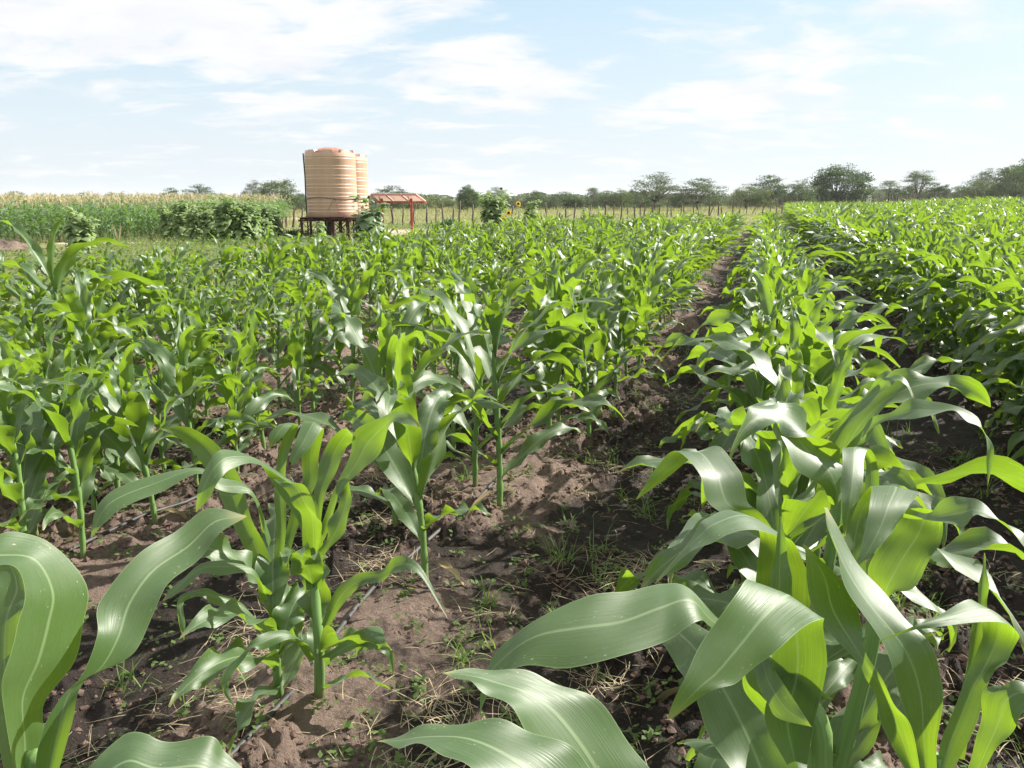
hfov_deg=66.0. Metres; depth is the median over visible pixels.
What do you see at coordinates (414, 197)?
solar panel
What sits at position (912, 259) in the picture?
maize plant
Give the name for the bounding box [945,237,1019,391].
maize plant
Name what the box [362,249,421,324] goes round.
maize plant
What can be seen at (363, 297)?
maize plant
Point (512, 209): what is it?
post fence
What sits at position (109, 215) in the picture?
ripe maize plant
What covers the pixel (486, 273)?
maize plant
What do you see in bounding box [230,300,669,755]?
drip pipe
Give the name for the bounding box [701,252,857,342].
maize plant
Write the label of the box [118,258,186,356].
maize plant
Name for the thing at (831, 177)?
thorn tree
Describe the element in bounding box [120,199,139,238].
ripe maize plant
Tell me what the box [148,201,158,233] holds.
ripe maize plant
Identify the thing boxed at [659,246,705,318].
maize plant
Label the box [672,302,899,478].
maize plant
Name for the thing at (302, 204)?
thorn tree
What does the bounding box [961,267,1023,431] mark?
maize plant
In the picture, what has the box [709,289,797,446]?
maize plant
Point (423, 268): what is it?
maize plant
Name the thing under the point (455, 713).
dry straw
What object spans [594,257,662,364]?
maize plant
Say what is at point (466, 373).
maize plant
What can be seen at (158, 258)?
maize plant
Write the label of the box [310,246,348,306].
maize plant
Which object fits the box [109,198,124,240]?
ripe maize plant
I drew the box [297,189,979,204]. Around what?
distant scrub
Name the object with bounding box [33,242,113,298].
maize plant
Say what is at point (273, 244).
maize plant
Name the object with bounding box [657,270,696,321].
maize plant
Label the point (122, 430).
maize plant
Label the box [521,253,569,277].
maize plant
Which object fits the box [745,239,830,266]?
maize plant
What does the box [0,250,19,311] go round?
maize plant
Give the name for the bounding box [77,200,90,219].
ripe maize plant
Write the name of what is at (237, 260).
maize plant
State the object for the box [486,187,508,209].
thorn tree
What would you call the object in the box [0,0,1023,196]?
sky
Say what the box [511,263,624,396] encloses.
maize plant
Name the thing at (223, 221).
sunflower
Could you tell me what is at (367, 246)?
maize plant
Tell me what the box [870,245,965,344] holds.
maize plant
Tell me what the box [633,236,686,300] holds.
maize plant
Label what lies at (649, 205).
thorn bush
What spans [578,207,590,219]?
sunflower
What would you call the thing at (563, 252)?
maize plant
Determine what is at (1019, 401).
maize plant
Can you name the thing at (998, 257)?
maize plant
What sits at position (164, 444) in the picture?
maize plant
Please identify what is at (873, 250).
maize plant
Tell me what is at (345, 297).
maize plant
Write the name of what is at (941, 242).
maize plant
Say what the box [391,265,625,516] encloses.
maize plant
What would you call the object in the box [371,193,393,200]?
solar panel
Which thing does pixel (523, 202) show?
thorn bush
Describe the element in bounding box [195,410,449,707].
maize plant
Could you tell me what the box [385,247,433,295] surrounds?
maize plant
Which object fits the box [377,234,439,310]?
maize plant
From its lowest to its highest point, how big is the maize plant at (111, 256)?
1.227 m
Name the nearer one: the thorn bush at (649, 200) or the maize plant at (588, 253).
the maize plant at (588, 253)
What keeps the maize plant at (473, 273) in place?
on the ground at (106, 570)
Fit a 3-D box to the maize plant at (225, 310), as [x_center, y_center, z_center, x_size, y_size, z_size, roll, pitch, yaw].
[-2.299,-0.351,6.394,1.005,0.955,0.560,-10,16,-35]
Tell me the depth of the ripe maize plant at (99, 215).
31.13 m
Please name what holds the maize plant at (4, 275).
on the ground at (106, 570)
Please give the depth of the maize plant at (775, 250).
8.11 m
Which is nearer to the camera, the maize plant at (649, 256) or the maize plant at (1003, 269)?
the maize plant at (1003, 269)
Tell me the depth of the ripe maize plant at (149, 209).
32.94 m
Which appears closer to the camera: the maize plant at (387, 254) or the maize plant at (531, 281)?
the maize plant at (531, 281)
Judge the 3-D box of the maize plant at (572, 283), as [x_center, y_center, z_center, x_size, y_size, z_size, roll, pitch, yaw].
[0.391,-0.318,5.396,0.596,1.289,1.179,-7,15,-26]
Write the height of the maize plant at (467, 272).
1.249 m
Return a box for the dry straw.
[1,345,1023,767]
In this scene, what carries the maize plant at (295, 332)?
on the ground at (106, 570)
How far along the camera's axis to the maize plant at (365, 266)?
8.67 m
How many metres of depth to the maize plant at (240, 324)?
6.53 m
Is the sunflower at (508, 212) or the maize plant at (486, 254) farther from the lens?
the sunflower at (508, 212)
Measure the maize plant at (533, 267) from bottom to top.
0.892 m
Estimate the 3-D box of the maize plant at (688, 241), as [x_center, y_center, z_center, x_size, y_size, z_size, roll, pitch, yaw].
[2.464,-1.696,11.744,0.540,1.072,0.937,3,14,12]
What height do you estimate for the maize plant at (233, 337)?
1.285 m
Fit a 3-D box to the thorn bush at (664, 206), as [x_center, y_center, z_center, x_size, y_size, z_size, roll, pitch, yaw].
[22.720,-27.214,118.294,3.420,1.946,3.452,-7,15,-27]
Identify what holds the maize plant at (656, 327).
on the ground at (106, 570)
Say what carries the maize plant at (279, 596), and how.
on the ground at (106, 570)
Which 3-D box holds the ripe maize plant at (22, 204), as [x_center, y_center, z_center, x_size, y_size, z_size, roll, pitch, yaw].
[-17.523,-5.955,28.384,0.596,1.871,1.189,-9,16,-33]
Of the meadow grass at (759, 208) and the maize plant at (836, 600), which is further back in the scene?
the meadow grass at (759, 208)
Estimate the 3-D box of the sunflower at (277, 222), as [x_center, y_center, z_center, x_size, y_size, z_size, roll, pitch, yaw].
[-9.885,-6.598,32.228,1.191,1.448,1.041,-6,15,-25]
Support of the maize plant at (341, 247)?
on the ground at (106, 570)
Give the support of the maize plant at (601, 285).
on the ground at (106, 570)
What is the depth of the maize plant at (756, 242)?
12.14 m
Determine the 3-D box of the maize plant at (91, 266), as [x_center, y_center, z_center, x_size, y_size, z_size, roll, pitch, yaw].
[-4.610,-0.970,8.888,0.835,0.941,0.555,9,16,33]
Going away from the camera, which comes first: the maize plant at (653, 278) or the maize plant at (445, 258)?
the maize plant at (653, 278)
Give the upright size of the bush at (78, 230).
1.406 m
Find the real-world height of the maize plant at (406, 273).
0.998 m
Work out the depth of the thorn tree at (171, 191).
106.39 m
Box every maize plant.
[0,193,25,239]
[0,196,16,236]
[0,202,11,239]
[0,204,14,238]
[0,214,163,353]
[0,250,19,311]
[0,268,82,360]
[0,273,24,313]
[0,276,45,349]
[0,285,13,336]
[0,301,15,306]
[0,304,74,360]
[0,309,45,405]
[0,315,93,462]
[0,336,139,535]
[0,337,132,557]
[0,357,89,526]
[0,366,100,533]
[0,508,246,767]
[1,341,156,514]
[2,202,29,241]
[2,311,83,493]
[2,329,50,361]
[7,285,46,355]
[9,263,59,330]
[10,252,54,331]
[11,253,92,331]
[16,192,34,243]
[16,202,36,236]
[18,197,38,235]
[19,197,49,243]
[19,198,43,238]
[21,193,52,241]
[25,203,43,242]
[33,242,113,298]
[33,282,156,383]
[34,267,135,383]
[36,197,62,234]
[36,205,48,241]
[37,316,141,409]
[38,203,61,232]
[42,196,68,240]
[43,193,64,238]
[45,202,61,241]
[51,339,220,524]
[54,198,69,236]
[63,230,132,302]
[74,195,86,213]
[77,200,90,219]
[80,193,93,231]
[81,196,102,229]
[84,332,174,513]
[87,257,135,306]
[88,198,103,238]
[89,202,108,234]
[89,732,241,767]
[90,421,333,755]
[92,203,105,234]
[93,270,143,353]
[94,317,212,493]
[95,202,109,234]
[95,206,106,236]
[96,256,152,313]
[97,200,121,231]
[97,264,182,369]
[101,205,118,237]
[105,196,130,233]
[105,294,176,392]
[106,196,117,234]
[107,292,142,360]
[108,197,132,238]
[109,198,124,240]
[111,202,130,236]
[112,252,178,360]
[114,202,124,236]
[114,251,153,311]
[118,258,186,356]
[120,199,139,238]
[121,197,136,238]
[124,196,140,240]
[125,197,139,237]
[126,195,144,235]
[126,286,233,389]
[127,196,152,239]
[130,304,275,485]
[135,250,200,341]
[136,198,151,235]
[137,195,153,236]
[137,197,152,232]
[137,205,153,235]
[142,242,195,323]
[146,197,154,230]
[146,201,161,237]
[146,274,213,352]
[147,196,158,235]
[147,199,161,236]
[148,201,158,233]
[149,244,193,269]
[152,319,244,436]
[153,241,192,285]
[153,281,276,367]
[159,253,208,288]
[163,257,231,307]
[169,289,227,396]
[178,236,220,305]
[180,263,219,295]
[181,282,227,416]
[185,337,293,471]
[186,277,268,368]
[187,260,252,319]
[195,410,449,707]
[203,231,254,306]
[210,270,303,361]
[210,291,276,449]
[213,236,246,295]
[215,299,283,363]
[216,245,261,286]
[218,286,328,403]
[229,260,313,353]
[230,257,287,313]
[234,245,299,325]
[239,235,279,277]
[241,230,302,276]
[248,235,299,327]
[261,287,375,412]
[261,296,510,525]
[272,267,317,345]
[277,259,324,343]
[277,300,337,424]
[281,247,309,320]
[286,240,326,294]
[296,234,322,313]
[301,243,353,308]
[303,262,414,409]
[305,247,352,286]
[305,286,378,393]
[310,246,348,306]
[319,231,367,289]
[319,299,430,406]
[328,249,361,274]
[331,253,367,327]
[334,328,497,588]
[337,263,373,320]
[348,246,415,333]
[352,222,402,287]
[355,244,395,300]
[355,246,376,290]
[357,236,394,318]
[362,231,379,292]
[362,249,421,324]
[372,225,418,261]
[375,267,466,392]
[376,294,542,448]
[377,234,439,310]
[377,269,482,370]
[377,668,648,767]
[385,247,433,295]
[390,259,433,308]
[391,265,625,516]
[392,294,435,369]
[405,265,589,486]
[406,233,431,293]
[408,237,476,292]
[420,252,514,323]
[420,262,485,375]
[423,285,459,381]
[425,250,478,282]
[426,244,444,295]
[432,246,465,293]
[437,244,478,275]
[444,256,480,273]
[449,255,481,346]
[449,260,523,329]
[457,229,499,306]
[460,234,500,274]
[462,250,509,337]
[465,239,492,266]
[473,223,502,271]
[478,239,502,291]
[480,250,538,333]
[480,510,833,767]
[481,257,515,327]
[486,264,527,327]
[490,245,602,411]
[500,258,609,435]
[503,270,664,437]
[506,264,635,391]
[507,242,620,421]
[508,254,550,285]
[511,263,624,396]
[514,256,561,313]
[517,256,545,284]
[520,242,582,307]
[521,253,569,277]
[526,241,601,284]
[528,256,624,396]
[551,237,572,263]
[554,237,599,280]
[555,234,604,282]
[561,230,591,288]
[579,234,660,357]
[584,241,690,356]
[585,240,603,283]
[586,282,626,414]
[589,264,663,360]
[589,287,639,371]
[594,255,669,393]
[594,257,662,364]
[606,284,665,378]
[608,222,705,322]
[612,243,676,371]
[615,364,1023,717]
[617,397,964,685]
[622,252,701,344]
[626,261,672,345]
[629,247,644,268]
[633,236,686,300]
[636,227,670,316]
[636,446,1023,767]
[641,368,1023,767]
[644,250,698,330]
[645,233,663,298]
[653,271,907,423]
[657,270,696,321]
[658,248,715,309]
[659,244,694,304]
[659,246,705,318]
[659,325,902,489]
[662,223,685,277]
[665,297,947,547]
[667,244,700,308]
[672,234,696,300]
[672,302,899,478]
[677,508,1023,767]
[681,235,709,293]
[681,242,709,298]
[693,287,889,398]
[696,275,882,503]
[700,264,794,370]
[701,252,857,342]
[701,324,939,438]
[709,239,813,327]
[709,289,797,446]
[721,240,783,307]
[723,227,802,300]
[724,234,856,311]
[726,229,833,319]
[727,241,783,310]
[728,262,875,377]
[729,242,845,310]
[732,272,841,391]
[733,235,797,298]
[733,240,779,325]
[733,253,893,333]
[735,264,785,316]
[737,244,822,300]
[741,243,836,311]
[741,248,859,328]
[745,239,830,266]
[748,240,823,274]
[749,241,796,285]
[749,245,792,291]
[749,264,795,393]
[753,252,808,284]
[755,287,907,472]
[769,339,961,575]
[772,268,836,326]
[777,256,795,269]
[781,230,801,263]
[781,257,855,355]
[787,259,834,299]
[852,215,915,314]
[855,225,921,316]
[857,221,952,323]
[859,217,907,310]
[859,225,923,310]
[861,235,892,303]
[862,217,948,320]
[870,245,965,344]
[876,231,907,311]
[878,232,937,318]
[880,226,966,329]
[884,238,997,357]
[888,234,947,330]
[890,230,931,311]
[893,237,980,350]
[895,232,1023,349]
[897,238,969,341]
[898,255,978,335]
[904,230,1019,345]
[906,236,1023,375]
[910,229,981,349]
[911,255,986,373]
[913,246,1023,370]
[917,246,1023,356]
[933,247,1023,373]
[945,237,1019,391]
[948,294,1023,419]
[951,262,1023,406]
[953,248,1022,373]
[953,259,1023,436]
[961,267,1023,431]
[962,255,1023,408]
[967,238,1023,275]
[971,244,1023,283]
[974,254,1023,424]
[980,278,1023,456]
[981,352,1023,387]
[984,364,1023,413]
[987,287,1023,405]
[996,376,1023,430]
[1010,305,1023,419]
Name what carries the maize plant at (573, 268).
on the ground at (106, 570)
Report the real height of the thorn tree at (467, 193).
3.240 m
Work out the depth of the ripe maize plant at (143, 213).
32.33 m
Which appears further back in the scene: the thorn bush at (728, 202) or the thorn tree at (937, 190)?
the thorn tree at (937, 190)
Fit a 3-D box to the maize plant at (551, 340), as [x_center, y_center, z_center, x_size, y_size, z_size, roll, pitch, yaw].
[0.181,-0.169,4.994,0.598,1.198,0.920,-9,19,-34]
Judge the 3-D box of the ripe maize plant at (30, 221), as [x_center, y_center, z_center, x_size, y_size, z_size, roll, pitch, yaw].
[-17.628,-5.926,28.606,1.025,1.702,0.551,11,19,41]
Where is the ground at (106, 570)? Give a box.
[0,198,1023,767]
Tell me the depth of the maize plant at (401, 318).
6.55 m
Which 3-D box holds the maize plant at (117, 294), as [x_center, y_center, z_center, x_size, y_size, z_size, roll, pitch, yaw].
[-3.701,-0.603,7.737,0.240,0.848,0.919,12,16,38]
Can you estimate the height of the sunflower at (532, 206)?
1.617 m
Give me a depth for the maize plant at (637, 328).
6.82 m
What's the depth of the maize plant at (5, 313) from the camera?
5.58 m
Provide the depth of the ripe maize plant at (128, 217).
30.36 m
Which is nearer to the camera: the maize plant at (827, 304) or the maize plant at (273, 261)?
the maize plant at (827, 304)
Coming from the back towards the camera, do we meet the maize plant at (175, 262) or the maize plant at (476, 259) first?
the maize plant at (476, 259)
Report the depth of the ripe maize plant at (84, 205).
30.20 m
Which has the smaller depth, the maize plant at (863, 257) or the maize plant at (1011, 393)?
the maize plant at (1011, 393)
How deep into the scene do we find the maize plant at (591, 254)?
12.62 m
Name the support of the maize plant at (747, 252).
on the ground at (106, 570)
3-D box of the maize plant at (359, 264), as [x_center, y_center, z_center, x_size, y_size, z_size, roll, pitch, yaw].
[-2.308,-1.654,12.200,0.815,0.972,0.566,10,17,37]
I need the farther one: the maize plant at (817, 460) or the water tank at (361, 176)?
the water tank at (361, 176)
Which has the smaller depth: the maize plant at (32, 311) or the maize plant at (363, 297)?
the maize plant at (32, 311)
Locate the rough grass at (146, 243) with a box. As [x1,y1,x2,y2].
[1,224,481,332]
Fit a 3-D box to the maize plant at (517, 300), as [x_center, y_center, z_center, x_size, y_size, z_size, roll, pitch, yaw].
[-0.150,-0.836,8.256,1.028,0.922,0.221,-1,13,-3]
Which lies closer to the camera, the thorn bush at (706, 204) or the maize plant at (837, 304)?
the maize plant at (837, 304)
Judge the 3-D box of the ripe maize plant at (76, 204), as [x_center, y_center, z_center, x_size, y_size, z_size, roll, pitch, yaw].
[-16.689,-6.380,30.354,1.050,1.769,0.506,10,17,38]
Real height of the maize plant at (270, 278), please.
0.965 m
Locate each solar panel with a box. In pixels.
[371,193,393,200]
[386,193,408,200]
[402,193,425,200]
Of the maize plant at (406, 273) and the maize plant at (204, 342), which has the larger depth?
the maize plant at (406, 273)
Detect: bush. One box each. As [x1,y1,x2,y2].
[284,228,307,238]
[369,199,380,208]
[413,192,435,209]
[425,195,448,208]
[436,217,458,230]
[442,200,457,208]
[505,197,525,207]
[520,194,541,208]
[546,194,564,208]
[563,196,592,208]
[581,193,601,207]
[611,192,633,208]
[633,199,651,207]
[642,197,656,208]
[655,198,670,207]
[671,192,690,207]
[684,196,704,207]
[705,194,727,206]
[718,193,729,206]
[722,194,742,205]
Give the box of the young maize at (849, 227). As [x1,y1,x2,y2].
[252,194,1023,459]
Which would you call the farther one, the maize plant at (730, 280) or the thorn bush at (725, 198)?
the thorn bush at (725, 198)
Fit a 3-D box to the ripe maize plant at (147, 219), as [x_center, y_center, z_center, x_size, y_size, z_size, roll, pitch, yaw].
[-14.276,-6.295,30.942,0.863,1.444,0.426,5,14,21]
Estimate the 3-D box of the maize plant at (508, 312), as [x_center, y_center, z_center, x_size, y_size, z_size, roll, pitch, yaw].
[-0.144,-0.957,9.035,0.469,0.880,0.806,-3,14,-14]
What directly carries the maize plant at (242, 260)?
on the ground at (106, 570)
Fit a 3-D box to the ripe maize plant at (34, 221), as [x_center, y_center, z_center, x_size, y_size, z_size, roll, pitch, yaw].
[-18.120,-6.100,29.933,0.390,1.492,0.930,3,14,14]
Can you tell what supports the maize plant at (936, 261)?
on the ground at (106, 570)
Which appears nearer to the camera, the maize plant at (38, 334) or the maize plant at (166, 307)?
the maize plant at (38, 334)
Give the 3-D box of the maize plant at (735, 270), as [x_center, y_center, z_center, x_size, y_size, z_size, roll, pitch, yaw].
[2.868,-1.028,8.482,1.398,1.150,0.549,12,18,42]
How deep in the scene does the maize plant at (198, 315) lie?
5.57 m
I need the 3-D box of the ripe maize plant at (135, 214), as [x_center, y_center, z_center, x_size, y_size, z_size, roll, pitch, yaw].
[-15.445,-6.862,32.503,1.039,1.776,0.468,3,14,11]
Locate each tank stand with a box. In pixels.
[297,217,357,239]
[324,215,372,235]
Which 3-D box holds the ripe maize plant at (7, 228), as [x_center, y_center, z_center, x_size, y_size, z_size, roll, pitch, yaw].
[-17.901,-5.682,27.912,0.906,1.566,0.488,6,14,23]
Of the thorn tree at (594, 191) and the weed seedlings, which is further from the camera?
the thorn tree at (594, 191)
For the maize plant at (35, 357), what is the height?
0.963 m
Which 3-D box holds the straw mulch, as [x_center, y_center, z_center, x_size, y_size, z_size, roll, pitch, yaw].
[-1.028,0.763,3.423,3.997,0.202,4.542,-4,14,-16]
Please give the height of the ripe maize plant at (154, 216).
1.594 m
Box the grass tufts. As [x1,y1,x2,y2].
[11,338,1023,767]
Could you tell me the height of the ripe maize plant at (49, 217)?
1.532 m
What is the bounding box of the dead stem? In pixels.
[113,225,121,241]
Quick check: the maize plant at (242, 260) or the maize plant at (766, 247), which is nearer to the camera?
the maize plant at (766, 247)
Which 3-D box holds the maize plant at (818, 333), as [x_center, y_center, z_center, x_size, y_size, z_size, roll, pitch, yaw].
[1.468,0.125,4.192,0.798,1.441,1.352,7,15,27]
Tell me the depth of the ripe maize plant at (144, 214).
32.09 m
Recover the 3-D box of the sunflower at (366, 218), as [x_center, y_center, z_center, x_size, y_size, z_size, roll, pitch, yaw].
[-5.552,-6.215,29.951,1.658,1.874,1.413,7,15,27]
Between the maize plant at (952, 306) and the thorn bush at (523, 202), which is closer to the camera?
the maize plant at (952, 306)
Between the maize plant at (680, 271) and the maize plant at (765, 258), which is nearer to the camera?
the maize plant at (765, 258)
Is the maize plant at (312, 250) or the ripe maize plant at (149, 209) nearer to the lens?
the maize plant at (312, 250)
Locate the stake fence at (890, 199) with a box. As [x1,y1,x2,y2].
[731,191,1007,207]
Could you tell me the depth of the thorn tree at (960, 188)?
149.63 m
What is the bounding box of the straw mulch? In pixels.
[149,411,721,767]
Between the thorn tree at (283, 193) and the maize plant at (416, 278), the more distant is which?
the thorn tree at (283, 193)
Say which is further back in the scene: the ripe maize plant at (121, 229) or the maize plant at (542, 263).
the ripe maize plant at (121, 229)
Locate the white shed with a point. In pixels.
(866, 198)
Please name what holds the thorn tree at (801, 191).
on the ground at (106, 570)
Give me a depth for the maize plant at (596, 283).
7.55 m
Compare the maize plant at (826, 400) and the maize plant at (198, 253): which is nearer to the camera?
the maize plant at (826, 400)
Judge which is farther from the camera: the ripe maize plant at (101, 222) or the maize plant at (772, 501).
the ripe maize plant at (101, 222)
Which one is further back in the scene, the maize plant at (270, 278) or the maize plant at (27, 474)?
the maize plant at (270, 278)
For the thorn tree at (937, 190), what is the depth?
144.91 m
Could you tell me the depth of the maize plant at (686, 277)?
11.03 m
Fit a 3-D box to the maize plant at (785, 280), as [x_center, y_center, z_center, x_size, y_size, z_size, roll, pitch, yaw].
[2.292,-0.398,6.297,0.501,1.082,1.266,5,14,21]
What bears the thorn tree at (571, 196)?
on the ground at (106, 570)
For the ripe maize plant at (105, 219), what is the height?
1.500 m
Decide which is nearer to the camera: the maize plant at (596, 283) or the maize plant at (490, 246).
the maize plant at (596, 283)
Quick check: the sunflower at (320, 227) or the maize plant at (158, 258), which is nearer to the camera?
the maize plant at (158, 258)
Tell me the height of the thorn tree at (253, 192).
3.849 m
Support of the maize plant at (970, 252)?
on the ground at (106, 570)
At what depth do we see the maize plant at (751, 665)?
1.08 m
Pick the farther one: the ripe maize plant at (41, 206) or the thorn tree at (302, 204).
the thorn tree at (302, 204)
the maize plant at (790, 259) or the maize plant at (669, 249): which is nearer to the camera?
the maize plant at (790, 259)
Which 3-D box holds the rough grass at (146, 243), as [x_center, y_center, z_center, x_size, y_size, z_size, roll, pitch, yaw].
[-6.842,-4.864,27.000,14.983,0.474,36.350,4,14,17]
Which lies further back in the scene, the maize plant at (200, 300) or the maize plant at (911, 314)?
the maize plant at (911, 314)
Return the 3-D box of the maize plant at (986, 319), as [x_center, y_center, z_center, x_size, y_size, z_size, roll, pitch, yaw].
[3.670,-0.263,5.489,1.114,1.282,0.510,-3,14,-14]
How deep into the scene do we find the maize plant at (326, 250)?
10.72 m
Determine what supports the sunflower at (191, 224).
on the ground at (106, 570)
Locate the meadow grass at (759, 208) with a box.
[14,204,788,243]
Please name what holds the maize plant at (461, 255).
on the ground at (106, 570)
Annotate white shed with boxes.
[857,194,871,203]
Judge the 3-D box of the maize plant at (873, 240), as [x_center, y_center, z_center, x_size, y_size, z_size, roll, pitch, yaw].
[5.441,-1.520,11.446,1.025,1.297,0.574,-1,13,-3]
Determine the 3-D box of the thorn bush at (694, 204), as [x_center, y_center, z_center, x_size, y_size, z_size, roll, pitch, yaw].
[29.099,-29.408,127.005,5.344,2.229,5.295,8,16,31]
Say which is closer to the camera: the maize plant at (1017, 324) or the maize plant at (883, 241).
the maize plant at (1017, 324)
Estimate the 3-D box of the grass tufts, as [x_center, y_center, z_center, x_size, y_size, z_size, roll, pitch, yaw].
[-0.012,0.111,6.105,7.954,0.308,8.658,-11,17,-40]
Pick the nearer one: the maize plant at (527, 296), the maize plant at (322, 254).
the maize plant at (527, 296)
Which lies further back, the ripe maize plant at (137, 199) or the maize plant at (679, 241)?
the ripe maize plant at (137, 199)
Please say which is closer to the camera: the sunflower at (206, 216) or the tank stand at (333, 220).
the sunflower at (206, 216)
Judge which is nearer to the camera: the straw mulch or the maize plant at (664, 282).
the straw mulch
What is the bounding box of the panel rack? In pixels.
[370,194,426,232]
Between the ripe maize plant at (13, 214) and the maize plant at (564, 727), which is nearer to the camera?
the maize plant at (564, 727)
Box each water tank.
[302,147,357,234]
[355,154,368,214]
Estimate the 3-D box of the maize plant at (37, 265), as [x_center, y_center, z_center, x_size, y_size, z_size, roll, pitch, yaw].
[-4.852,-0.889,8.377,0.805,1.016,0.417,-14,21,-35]
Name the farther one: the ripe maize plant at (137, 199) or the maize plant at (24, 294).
the ripe maize plant at (137, 199)
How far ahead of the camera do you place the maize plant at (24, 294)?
6.76 m
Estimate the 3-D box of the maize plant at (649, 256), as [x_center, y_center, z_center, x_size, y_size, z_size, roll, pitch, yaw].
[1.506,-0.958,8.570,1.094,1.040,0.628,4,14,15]
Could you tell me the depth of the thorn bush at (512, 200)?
116.67 m
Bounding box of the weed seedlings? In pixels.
[0,337,1023,767]
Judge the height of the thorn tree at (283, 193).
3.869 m
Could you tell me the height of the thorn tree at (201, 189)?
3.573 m
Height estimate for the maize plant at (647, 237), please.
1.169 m
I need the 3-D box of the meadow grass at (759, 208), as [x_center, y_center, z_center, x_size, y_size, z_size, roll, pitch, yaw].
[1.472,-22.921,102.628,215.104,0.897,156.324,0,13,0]
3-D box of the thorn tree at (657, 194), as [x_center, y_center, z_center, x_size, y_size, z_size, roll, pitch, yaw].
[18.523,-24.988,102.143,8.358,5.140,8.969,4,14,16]
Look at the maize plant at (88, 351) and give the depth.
4.96 m
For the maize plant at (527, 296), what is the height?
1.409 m
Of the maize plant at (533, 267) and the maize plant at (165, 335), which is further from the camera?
the maize plant at (533, 267)
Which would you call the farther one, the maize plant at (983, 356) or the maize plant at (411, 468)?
the maize plant at (983, 356)
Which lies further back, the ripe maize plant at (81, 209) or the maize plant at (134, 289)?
the ripe maize plant at (81, 209)
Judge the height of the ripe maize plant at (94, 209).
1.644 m
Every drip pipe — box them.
[69,283,601,550]
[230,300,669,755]
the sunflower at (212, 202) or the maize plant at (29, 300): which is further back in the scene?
the sunflower at (212, 202)
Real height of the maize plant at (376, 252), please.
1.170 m
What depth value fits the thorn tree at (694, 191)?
101.50 m
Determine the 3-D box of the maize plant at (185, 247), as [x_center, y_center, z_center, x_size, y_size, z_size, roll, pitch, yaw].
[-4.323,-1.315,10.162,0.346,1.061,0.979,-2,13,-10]
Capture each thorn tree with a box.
[160,187,180,197]
[181,183,218,198]
[239,180,266,200]
[256,178,304,208]
[288,192,305,210]
[370,185,409,210]
[455,184,479,211]
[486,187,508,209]
[521,190,551,208]
[547,191,584,208]
[582,188,602,209]
[589,190,620,208]
[608,188,634,208]
[623,172,686,209]
[626,188,639,206]
[669,178,733,209]
[727,184,764,207]
[744,174,792,207]
[746,186,779,207]
[783,178,820,206]
[805,163,879,202]
[805,182,839,202]
[869,184,885,201]
[871,180,911,200]
[894,170,943,198]
[926,183,953,199]
[944,184,968,197]
[958,168,997,195]
[958,175,991,198]
[981,162,1023,198]
[1004,158,1023,191]
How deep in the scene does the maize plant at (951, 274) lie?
7.17 m
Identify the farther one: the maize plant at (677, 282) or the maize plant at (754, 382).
the maize plant at (677, 282)
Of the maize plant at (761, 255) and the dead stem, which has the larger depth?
the dead stem
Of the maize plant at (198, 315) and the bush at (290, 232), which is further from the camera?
the bush at (290, 232)
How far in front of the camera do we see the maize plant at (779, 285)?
6.05 m
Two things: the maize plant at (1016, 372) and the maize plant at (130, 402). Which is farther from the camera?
the maize plant at (1016, 372)
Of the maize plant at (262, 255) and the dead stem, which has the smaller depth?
the maize plant at (262, 255)
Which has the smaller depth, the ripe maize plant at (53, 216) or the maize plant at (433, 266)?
the maize plant at (433, 266)
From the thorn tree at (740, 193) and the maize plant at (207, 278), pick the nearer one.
the maize plant at (207, 278)
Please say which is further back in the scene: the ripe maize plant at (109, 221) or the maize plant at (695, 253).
the ripe maize plant at (109, 221)
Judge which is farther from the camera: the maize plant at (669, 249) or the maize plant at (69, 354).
the maize plant at (669, 249)
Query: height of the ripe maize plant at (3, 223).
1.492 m
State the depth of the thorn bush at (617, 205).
118.59 m
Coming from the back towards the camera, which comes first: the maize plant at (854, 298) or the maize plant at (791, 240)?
the maize plant at (791, 240)
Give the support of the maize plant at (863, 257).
on the ground at (106, 570)
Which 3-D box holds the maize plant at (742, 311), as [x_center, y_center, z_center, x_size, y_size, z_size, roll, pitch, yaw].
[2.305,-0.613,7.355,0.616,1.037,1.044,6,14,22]
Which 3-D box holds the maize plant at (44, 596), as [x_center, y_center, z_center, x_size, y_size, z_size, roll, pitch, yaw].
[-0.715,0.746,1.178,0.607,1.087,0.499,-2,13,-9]
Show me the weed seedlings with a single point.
(650, 733)
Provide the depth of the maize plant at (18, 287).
8.38 m
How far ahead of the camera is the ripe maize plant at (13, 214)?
28.34 m
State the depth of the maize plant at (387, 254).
12.37 m
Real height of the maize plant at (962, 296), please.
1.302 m
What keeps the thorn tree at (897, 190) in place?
on the ground at (106, 570)
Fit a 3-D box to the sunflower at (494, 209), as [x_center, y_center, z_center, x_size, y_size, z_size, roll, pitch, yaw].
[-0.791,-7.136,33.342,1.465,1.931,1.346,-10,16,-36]
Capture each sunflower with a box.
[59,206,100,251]
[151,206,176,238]
[166,199,196,238]
[181,199,212,241]
[192,204,218,242]
[195,196,220,218]
[207,194,238,242]
[216,196,243,214]
[218,195,256,241]
[238,201,264,242]
[247,200,278,238]
[268,204,285,238]
[311,221,326,238]
[348,195,388,241]
[476,192,513,228]
[498,187,507,217]
[501,210,513,226]
[513,201,522,219]
[523,199,541,219]
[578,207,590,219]
[591,206,600,216]
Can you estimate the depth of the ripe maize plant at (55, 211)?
30.42 m
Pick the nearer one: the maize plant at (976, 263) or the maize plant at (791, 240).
the maize plant at (976, 263)
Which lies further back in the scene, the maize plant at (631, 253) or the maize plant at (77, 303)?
the maize plant at (631, 253)
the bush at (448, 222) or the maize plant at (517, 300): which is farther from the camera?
the bush at (448, 222)
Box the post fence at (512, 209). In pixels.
[281,196,1011,227]
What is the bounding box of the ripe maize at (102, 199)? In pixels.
[0,191,295,241]
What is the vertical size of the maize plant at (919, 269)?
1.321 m

